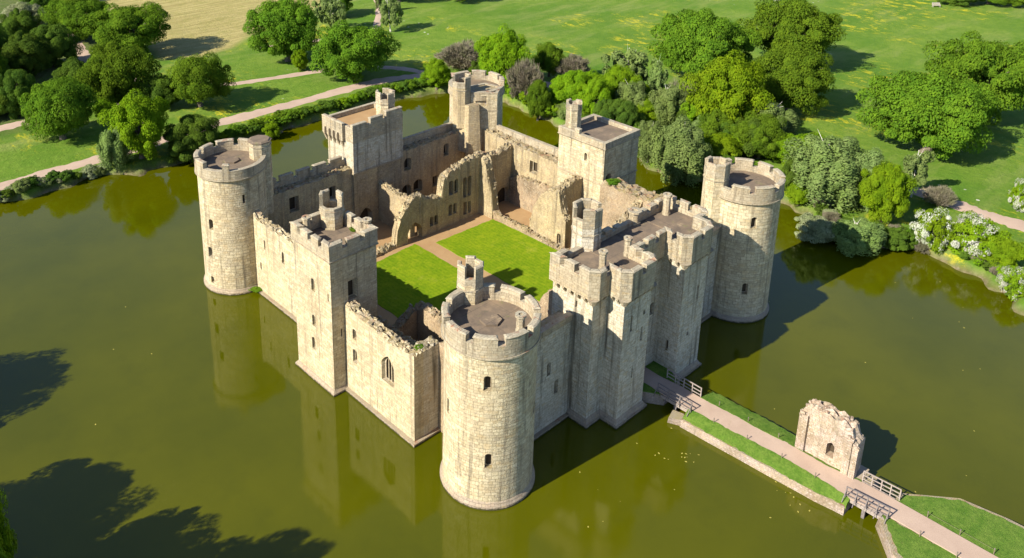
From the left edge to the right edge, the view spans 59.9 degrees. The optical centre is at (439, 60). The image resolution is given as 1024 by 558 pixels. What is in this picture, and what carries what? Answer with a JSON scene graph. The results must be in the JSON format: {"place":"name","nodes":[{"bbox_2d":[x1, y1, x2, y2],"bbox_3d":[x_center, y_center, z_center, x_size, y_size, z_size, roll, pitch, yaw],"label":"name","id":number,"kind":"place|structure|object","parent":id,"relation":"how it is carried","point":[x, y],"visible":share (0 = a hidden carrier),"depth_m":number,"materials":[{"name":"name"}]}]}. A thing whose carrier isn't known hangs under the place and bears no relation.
{"place":"outdoors","nodes":[
{"label":"outdoors","id":0,"kind":"place"},
{"bbox_2d":[225,65,423,85],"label":"park path","id":1,"kind":"structure","parent":0,"point":[313,72],"depth_m":198.58,"materials":[{"name":"gravel"}]},
{"bbox_2d":[371,201,570,324],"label":"courtyard ground","id":2,"kind":"structure","parent":0,"point":[511,211],"depth_m":128.00,"materials":[{"name":"grass"},{"name":"gravel"}]},
{"bbox_2d":[378,180,414,237],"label":"ruined wall","id":3,"kind":"structure","parent":2,"relation":"on","point":[391,199],"depth_m":130.06,"materials":[{"name":"stone"}]},
{"bbox_2d":[392,303,416,341],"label":"ruined wall","id":4,"kind":"structure","parent":2,"relation":"on","point":[406,323],"depth_m":102.71,"materials":[{"name":"stone"}]},
{"bbox_2d":[377,244,457,317],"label":"court lawn","id":5,"kind":"structure","parent":2,"relation":"on","point":[413,274],"depth_m":116.96,"materials":[{"name":"plant"}]},
{"bbox_2d":[414,300,443,341],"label":"ruined wall","id":6,"kind":"structure","parent":2,"relation":"on","point":[429,318],"depth_m":101.99,"materials":[{"name":"stone"}]},
{"bbox_2d":[377,151,483,253],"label":"ruined wall","id":7,"kind":"structure","parent":2,"relation":"on","point":[455,198],"depth_m":129.42,"materials":[{"name":"stone"}]},
{"bbox_2d":[439,341,443,432],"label":"curtain wall","id":8,"kind":"structure","parent":2,"relation":"on","point":[441,356],"depth_m":90.24,"materials":[{"name":"stone"}]},
{"bbox_2d":[479,150,498,218],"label":"ruined wall","id":9,"kind":"structure","parent":2,"relation":"on","point":[489,205],"depth_m":133.15,"materials":[{"name":"stone"}]},
{"bbox_2d":[436,219,557,300],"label":"court lawn","id":10,"kind":"structure","parent":2,"relation":"on","point":[512,256],"depth_m":123.89,"materials":[{"name":"plant"}]},
{"bbox_2d":[486,142,512,202],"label":"ruined wall","id":11,"kind":"structure","parent":2,"relation":"on","point":[501,156],"depth_m":136.39,"materials":[{"name":"stone"}]},
{"bbox_2d":[493,210,568,250],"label":"wall","id":12,"kind":"structure","parent":2,"relation":"on","point":[509,222],"depth_m":129.27,"materials":[{"name":"stone"}]},
{"bbox_2d":[539,288,552,319],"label":"ruined wall","id":13,"kind":"structure","parent":2,"relation":"on","point":[545,303],"depth_m":94.57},
{"bbox_2d":[529,186,570,248],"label":"ruined wall","id":14,"kind":"structure","parent":2,"relation":"on","point":[550,218],"depth_m":125.20,"materials":[{"name":"stone"}]},
{"bbox_2d":[559,174,582,234],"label":"ruined wall","id":15,"kind":"structure","parent":2,"relation":"on","point":[572,186],"depth_m":125.96,"materials":[{"name":"stone"}]},
{"bbox_2d":[0,93,1023,557],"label":"water","id":16,"kind":"structure","parent":0,"point":[158,399],"depth_m":94.07,"materials":[{"name":"liquid"}]},
{"bbox_2d":[0,0,1023,315],"bbox_3d":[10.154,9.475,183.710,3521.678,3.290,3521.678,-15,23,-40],"label":"ground","id":17,"kind":"structure","parent":0,"point":[886,36],"depth_m":211.32,"materials":[{"name":"plant"}]},
{"bbox_2d":[0,487,17,557],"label":"tree","id":18,"kind":"object","parent":17,"relation":"on","point":[6,538],"visible":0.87,"depth_m":70.86,"materials":[{"name":"green plant"}]},
{"bbox_2d":[0,69,36,119],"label":"tree","id":19,"kind":"object","parent":17,"relation":"on","point":[16,85],"visible":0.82,"depth_m":169.97,"materials":[{"name":"green plant"}]},
{"bbox_2d":[0,8,40,36],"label":"tree","id":20,"kind":"object","parent":17,"relation":"on","point":[22,22],"visible":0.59,"depth_m":213.80,"materials":[{"name":"green plant"}]},
{"bbox_2d":[0,1,44,25],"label":"shrub","id":21,"kind":"object","parent":17,"relation":"on","point":[24,6],"visible":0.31,"depth_m":226.65,"materials":[{"name":"green plant"}]},
{"bbox_2d":[0,31,49,75],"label":"tree","id":22,"kind":"object","parent":17,"relation":"on","point":[25,53],"visible":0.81,"depth_m":192.26,"materials":[{"name":"green plant"}]},
{"bbox_2d":[0,15,91,130],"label":"lane","id":23,"kind":"structure","parent":17,"relation":"on","point":[85,56],"depth_m":207.75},
{"bbox_2d":[30,23,84,68],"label":"tree","id":24,"kind":"object","parent":17,"relation":"on","point":[61,45],"visible":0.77,"depth_m":199.93,"materials":[{"name":"green plant"}]},
{"bbox_2d":[18,75,97,140],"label":"tree","id":25,"kind":"object","parent":17,"relation":"on","point":[59,106],"visible":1,"depth_m":157.53,"materials":[{"name":"green plant"}]},
{"bbox_2d":[52,56,86,81],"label":"tree","id":26,"kind":"object","parent":17,"relation":"on","point":[71,66],"visible":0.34,"depth_m":184.03,"materials":[{"name":"green plant"}]},
{"bbox_2d":[37,0,108,39],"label":"tree","id":27,"kind":"object","parent":17,"relation":"on","point":[66,13],"visible":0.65,"depth_m":218.39,"materials":[{"name":"green plant"}]},
{"bbox_2d":[93,98,117,117],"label":"shrub","id":28,"kind":"object","parent":17,"relation":"on","point":[102,105],"visible":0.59,"depth_m":170.45,"materials":[{"name":"green plant"}]},
{"bbox_2d":[96,126,133,169],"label":"tree","id":29,"kind":"object","parent":17,"relation":"on","point":[111,152],"visible":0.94,"depth_m":149.06,"materials":[{"name":"green plant"}]},
{"bbox_2d":[73,40,161,104],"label":"tree","id":30,"kind":"object","parent":17,"relation":"on","point":[117,72],"visible":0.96,"depth_m":172.65,"materials":[{"name":"green plant"}]},
{"bbox_2d":[78,1,170,52],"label":"tree","id":31,"kind":"object","parent":17,"relation":"on","point":[126,26],"visible":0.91,"depth_m":206.89,"materials":[{"name":"green plant"}]},
{"bbox_2d":[97,88,169,159],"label":"tree","id":32,"kind":"object","parent":17,"relation":"on","point":[129,114],"visible":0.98,"depth_m":150.29,"materials":[{"name":"green plant"}]},
{"bbox_2d":[138,72,180,104],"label":"tree","id":33,"kind":"object","parent":17,"relation":"on","point":[158,84],"visible":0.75,"depth_m":174.37,"materials":[{"name":"green plant"}]},
{"bbox_2d":[162,113,221,162],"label":"tree","id":34,"kind":"object","parent":17,"relation":"on","point":[199,130],"visible":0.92,"depth_m":153.69,"materials":[{"name":"green plant"}]},
{"bbox_2d":[166,51,236,106],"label":"tree","id":35,"kind":"object","parent":17,"relation":"on","point":[191,77],"visible":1,"depth_m":173.93,"materials":[{"name":"green plant"}]},
{"bbox_2d":[193,135,273,295],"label":"round tower","id":36,"kind":"structure","parent":17,"relation":"on","point":[235,186],"depth_m":114.74,"materials":[{"name":"stone"}]},
{"bbox_2d":[262,122,282,138],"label":"shrub","id":37,"kind":"object","parent":17,"relation":"on","point":[271,130],"visible":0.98,"depth_m":165.59,"materials":[{"name":"green plant"}]},
{"bbox_2d":[253,209,296,322],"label":"curtain wall","id":38,"kind":"structure","parent":17,"relation":"on","point":[274,262],"depth_m":112.46,"materials":[{"name":"stone"}]},
{"bbox_2d":[242,0,320,61],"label":"tree","id":39,"kind":"object","parent":17,"relation":"on","point":[287,32],"visible":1,"depth_m":201.38,"materials":[{"name":"green plant"}]},
{"bbox_2d":[290,49,308,70],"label":"shrub","id":40,"kind":"object","parent":17,"relation":"on","point":[298,56],"visible":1,"depth_m":199.85,"materials":[{"name":"green plant"}]},
{"bbox_2d":[268,155,353,233],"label":"curtain wall","id":41,"kind":"structure","parent":17,"relation":"on","point":[296,197],"depth_m":123.46,"materials":[{"name":"stone"}]},
{"bbox_2d":[311,0,346,27],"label":"tree","id":42,"kind":"object","parent":17,"relation":"on","point":[334,10],"visible":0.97,"depth_m":227.77,"materials":[{"name":"green plant"}]},
{"bbox_2d":[289,189,378,396],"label":"square tower","id":43,"kind":"structure","parent":17,"relation":"on","point":[335,265],"depth_m":96.68,"materials":[{"name":"stone"}]},
{"bbox_2d":[309,19,400,83],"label":"tree","id":44,"kind":"object","parent":17,"relation":"on","point":[369,49],"visible":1,"depth_m":189.84,"materials":[{"name":"green plant"}]},
{"bbox_2d":[322,88,403,222],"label":"gate tower","id":45,"kind":"structure","parent":17,"relation":"on","point":[365,141],"depth_m":129.86,"materials":[{"name":"stone"}]},
{"bbox_2d":[378,0,403,31],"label":"tree","id":46,"kind":"object","parent":17,"relation":"on","point":[393,6],"visible":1,"depth_m":229.10,"materials":[{"name":"green plant"}]},
{"bbox_2d":[344,300,440,447],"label":"chapel wall","id":47,"kind":"structure","parent":17,"relation":"on","point":[392,380],"depth_m":91.41,"materials":[{"name":"stone"}]},
{"bbox_2d":[374,315,415,345],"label":"ruined wall","id":48,"kind":"structure","parent":47,"relation":"attached to","point":[409,339],"depth_m":94.09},
{"bbox_2d":[402,121,464,196],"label":"curtain wall","id":49,"kind":"structure","parent":17,"relation":"on","point":[431,155],"depth_m":138.17,"materials":[{"name":"stone"}]},
{"bbox_2d":[420,57,450,89],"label":"tree","id":50,"kind":"object","parent":17,"relation":"on","point":[435,67],"visible":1,"depth_m":188.65,"materials":[{"name":"green plant"}]},
{"bbox_2d":[432,37,479,68],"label":"shrub","id":51,"kind":"object","parent":17,"relation":"on","point":[454,56],"visible":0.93,"depth_m":200.53,"materials":[{"name":"grey plant"}]},
{"bbox_2d":[448,70,504,156],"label":"round tower","id":52,"kind":"structure","parent":17,"relation":"on","point":[476,100],"depth_m":140.25,"materials":[{"name":"stone"}]},
{"bbox_2d":[440,255,541,510],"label":"round tower","id":53,"kind":"structure","parent":17,"relation":"on","point":[491,335],"depth_m":80.89,"materials":[{"name":"stone"}]},
{"bbox_2d":[473,23,530,87],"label":"tree","id":54,"kind":"object","parent":17,"relation":"on","point":[501,54],"visible":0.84,"depth_m":184.54,"materials":[{"name":"green plant"}]},
{"bbox_2d":[481,124,558,212],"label":"curtain wall","id":55,"kind":"structure","parent":17,"relation":"on","point":[534,171],"depth_m":135.45,"materials":[{"name":"stone"}]},
{"bbox_2d":[505,57,544,102],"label":"shrub","id":56,"kind":"object","parent":17,"relation":"on","point":[527,72],"visible":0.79,"depth_m":180.54,"materials":[{"name":"grey plant"}]},
{"bbox_2d":[526,79,551,120],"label":"tree","id":57,"kind":"object","parent":17,"relation":"on","point":[537,88],"visible":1,"depth_m":173.52,"materials":[{"name":"green plant"}]},
{"bbox_2d":[530,41,564,76],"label":"tree","id":58,"kind":"object","parent":17,"relation":"on","point":[546,59],"visible":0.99,"depth_m":195.12,"materials":[{"name":"green plant"}]},
{"bbox_2d":[534,310,572,440],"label":"curtain wall","id":59,"kind":"structure","parent":17,"relation":"on","point":[554,351],"depth_m":90.98,"materials":[{"name":"stone"}]},
{"bbox_2d":[549,69,587,104],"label":"tree","id":60,"kind":"object","parent":17,"relation":"on","point":[563,87],"visible":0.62,"depth_m":174.11,"materials":[{"name":"green plant"}]},
{"bbox_2d":[554,53,591,74],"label":"shrub","id":61,"kind":"object","parent":17,"relation":"on","point":[571,61],"visible":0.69,"depth_m":193.79,"materials":[{"name":"grey plant"}]},
{"bbox_2d":[573,76,611,114],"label":"tree","id":62,"kind":"object","parent":17,"relation":"on","point":[593,91],"visible":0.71,"depth_m":168.68,"materials":[{"name":"green plant"}]},
{"bbox_2d":[557,98,640,200],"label":"square tower","id":63,"kind":"structure","parent":17,"relation":"on","point":[595,151],"depth_m":126.37,"materials":[{"name":"stone"}]},
{"bbox_2d":[593,63,642,98],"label":"bush","id":64,"kind":"object","parent":17,"relation":"on","point":[620,74],"visible":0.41,"depth_m":174.41,"materials":[{"name":"green plant"}]},
{"bbox_2d":[599,98,645,127],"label":"tree","id":65,"kind":"object","parent":17,"relation":"on","point":[624,112],"visible":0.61,"depth_m":161.93,"materials":[{"name":"green plant"}]},
{"bbox_2d":[601,46,648,80],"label":"tree","id":66,"kind":"object","parent":17,"relation":"on","point":[632,56],"visible":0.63,"depth_m":180.30,"materials":[{"name":"green plant"}]},
{"bbox_2d":[613,80,648,107],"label":"bush","id":67,"kind":"object","parent":17,"relation":"on","point":[631,93],"visible":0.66,"depth_m":171.21,"materials":[{"name":"green plant"}]},
{"bbox_2d":[549,192,713,429],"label":"gatehouse","id":68,"kind":"object","parent":17,"relation":"on","point":[628,294],"visible":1,"depth_m":93.23,"materials":[{"name":"stone"}]},
{"bbox_2d":[599,177,691,228],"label":"curtain wall","id":69,"kind":"structure","parent":17,"relation":"on","point":[616,201],"depth_m":122.14,"materials":[{"name":"stone"}]},
{"bbox_2d":[636,95,660,122],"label":"bush","id":70,"kind":"object","parent":17,"relation":"on","point":[649,116],"visible":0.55,"depth_m":168.11,"materials":[{"name":"green plant"}]},
{"bbox_2d":[637,120,660,165],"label":"tree","id":71,"kind":"object","parent":17,"relation":"on","point":[645,139],"visible":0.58,"depth_m":152.57,"materials":[{"name":"green plant"}]},
{"bbox_2d":[644,55,668,94],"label":"tree","id":72,"kind":"object","parent":17,"relation":"on","point":[658,78],"visible":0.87,"depth_m":178.48,"materials":[{"name":"green plant"}]},
{"bbox_2d":[642,361,679,404],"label":"grass bank","id":73,"kind":"structure","parent":17,"relation":"on","point":[648,390],"depth_m":96.91,"materials":[{"name":"plant"}]},
{"bbox_2d":[648,84,688,128],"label":"bush","id":74,"kind":"object","parent":17,"relation":"on","point":[669,97],"visible":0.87,"depth_m":166.46,"materials":[{"name":"green plant"}]},
{"bbox_2d":[649,114,712,187],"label":"tree","id":75,"kind":"object","parent":17,"relation":"on","point":[679,148],"visible":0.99,"depth_m":146.13,"materials":[{"name":"green plant"}]},
{"bbox_2d":[647,7,761,83],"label":"tree","id":76,"kind":"object","parent":17,"relation":"on","point":[692,38],"visible":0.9,"depth_m":187.72,"materials":[{"name":"green plant"}]},
{"bbox_2d":[701,226,720,323],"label":"curtain wall","id":77,"kind":"structure","parent":17,"relation":"on","point":[709,284],"depth_m":109.96,"materials":[{"name":"stone"}]},
{"bbox_2d":[696,106,741,135],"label":"bush","id":78,"kind":"object","parent":17,"relation":"on","point":[710,118],"visible":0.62,"depth_m":157.73,"materials":[{"name":"green plant"}]},
{"bbox_2d":[702,132,742,158],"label":"shrub","id":79,"kind":"object","parent":17,"relation":"on","point":[721,144],"visible":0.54,"depth_m":150.65,"materials":[{"name":"green plant"}]},
{"bbox_2d":[679,49,775,123],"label":"tree","id":80,"kind":"object","parent":17,"relation":"on","point":[735,87],"visible":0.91,"depth_m":159.46,"materials":[{"name":"green plant"}]},
{"bbox_2d":[701,155,785,323],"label":"round tower","id":81,"kind":"structure","parent":17,"relation":"on","point":[741,198],"depth_m":108.59,"materials":[{"name":"stone"}]},
{"bbox_2d":[735,115,779,157],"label":"bush","id":82,"kind":"object","parent":17,"relation":"on","point":[747,151],"visible":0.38,"depth_m":152.24,"materials":[{"name":"green plant"}]},
{"bbox_2d":[731,110,785,158],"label":"bush","id":83,"kind":"object","parent":17,"relation":"on","point":[760,137],"visible":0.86,"depth_m":151.65,"materials":[{"name":"green plant"}]},
{"bbox_2d":[743,102,800,135],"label":"tree","id":84,"kind":"object","parent":17,"relation":"on","point":[791,119],"visible":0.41,"depth_m":156.36,"materials":[{"name":"green plant"}]},
{"bbox_2d":[680,391,869,514],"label":"causeway","id":85,"kind":"structure","parent":17,"relation":"on","point":[782,470],"depth_m":88.18,"materials":[{"name":"plant"}]},
{"bbox_2d":[795,399,864,478],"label":"barbican ruin","id":86,"kind":"object","parent":85,"relation":"on","point":[830,434],"visible":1,"depth_m":85.45,"materials":[{"name":"stone"}]},
{"bbox_2d":[734,0,846,56],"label":"tree","id":87,"kind":"object","parent":17,"relation":"on","point":[780,26],"visible":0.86,"depth_m":198.35,"materials":[{"name":"green plant"}]},
{"bbox_2d":[781,159,800,190],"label":"tree","id":88,"kind":"object","parent":17,"relation":"on","point":[786,170],"visible":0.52,"depth_m":140.92,"materials":[{"name":"green plant"}]},
{"bbox_2d":[754,45,836,115],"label":"tree","id":89,"kind":"object","parent":17,"relation":"on","point":[791,87],"visible":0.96,"depth_m":171.09,"materials":[{"name":"green plant"}]},
{"bbox_2d":[785,182,810,205],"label":"shrub","id":90,"kind":"object","parent":17,"relation":"on","point":[797,195],"visible":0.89,"depth_m":138.31,"materials":[{"name":"green plant"}]},
{"bbox_2d":[794,212,835,243],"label":"shrub","id":91,"kind":"object","parent":17,"relation":"on","point":[818,228],"visible":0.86,"depth_m":129.24,"materials":[{"name":"green plant"}]},
{"bbox_2d":[782,133,867,214],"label":"tree","id":92,"kind":"object","parent":17,"relation":"on","point":[826,167],"visible":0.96,"depth_m":135.06,"materials":[{"name":"green plant"}]},
{"bbox_2d":[831,217,887,257],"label":"shrub","id":93,"kind":"object","parent":17,"relation":"on","point":[860,234],"visible":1,"depth_m":125.28,"materials":[{"name":"green plant"}]},
{"bbox_2d":[849,481,894,519],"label":"footbridge","id":94,"kind":"object","parent":17,"relation":"on","point":[870,511],"visible":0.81,"depth_m":81.22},
{"bbox_2d":[841,486,890,523],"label":"bridge railing","id":95,"kind":"object","parent":94,"relation":"on","point":[866,504],"visible":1,"depth_m":80.70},
{"bbox_2d":[862,470,902,500],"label":"bridge railing","id":96,"kind":"object","parent":94,"relation":"on","point":[881,483],"visible":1,"depth_m":82.70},
{"bbox_2d":[850,146,897,211],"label":"tree","id":97,"kind":"object","parent":17,"relation":"on","point":[870,159],"visible":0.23,"depth_m":134.78,"materials":[{"name":"green plant"}]},
{"bbox_2d":[858,159,917,222],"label":"tree","id":98,"kind":"object","parent":17,"relation":"on","point":[884,197],"visible":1,"depth_m":129.98,"materials":[{"name":"green plant"}]},
{"bbox_2d":[882,226,918,250],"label":"shrub","id":99,"kind":"object","parent":17,"relation":"on","point":[898,236],"visible":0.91,"depth_m":127.01,"materials":[{"name":"green plant"}]},
{"bbox_2d":[901,149,935,196],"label":"tree","id":100,"kind":"object","parent":17,"relation":"on","point":[917,166],"visible":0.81,"depth_m":138.05,"materials":[{"name":"green plant"}]},
{"bbox_2d":[855,69,1001,159],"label":"tree","id":101,"kind":"object","parent":17,"relation":"on","point":[946,115],"visible":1,"depth_m":151.59,"materials":[{"name":"green plant"}]},
{"bbox_2d":[909,206,954,253],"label":"shrub","id":102,"kind":"object","parent":17,"relation":"on","point":[936,222],"visible":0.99,"depth_m":125.09,"materials":[{"name":"green plant"}]},
{"bbox_2d":[921,185,958,207],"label":"shrub","id":103,"kind":"object","parent":17,"relation":"on","point":[941,196],"visible":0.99,"depth_m":136.93,"materials":[{"name":"brown plant"}]},
{"bbox_2d":[875,493,1023,557],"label":"octagon bank","id":104,"kind":"structure","parent":17,"relation":"on","point":[1003,536],"depth_m":78.73,"materials":[{"name":"plant"}]},
{"bbox_2d":[922,30,1023,125],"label":"tree","id":105,"kind":"object","parent":17,"relation":"on","point":[1000,65],"visible":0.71,"depth_m":166.16,"materials":[{"name":"green plant"}]},
{"bbox_2d":[944,210,1011,256],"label":"shrub","id":106,"kind":"object","parent":17,"relation":"on","point":[969,230],"visible":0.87,"depth_m":121.99,"materials":[{"name":"green plant"}]},
{"bbox_2d":[978,234,1023,267],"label":"shrub","id":107,"kind":"object","parent":17,"relation":"on","point":[1014,251],"visible":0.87,"depth_m":119.66,"materials":[{"name":"green plant"}]},
{"bbox_2d":[996,264,1023,300],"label":"shrub","id":108,"kind":"object","parent":17,"relation":"on","point":[1012,275],"visible":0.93,"depth_m":115.21,"materials":[{"name":"green plant"}]},
{"bbox_2d":[1006,178,1023,211],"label":"shrub","id":109,"kind":"object","parent":17,"relation":"on","point":[1015,200],"visible":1,"depth_m":135.32,"materials":[{"name":"green plant"}]},
{"bbox_2d":[0,72,1023,231],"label":"moat path","id":110,"kind":"structure","parent":0,"point":[1008,222],"depth_m":169.98,"materials":[{"name":"gravel"}]},
{"bbox_2d":[643,367,997,557],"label":"causeway path","id":111,"kind":"structure","parent":0,"point":[932,531],"depth_m":84.64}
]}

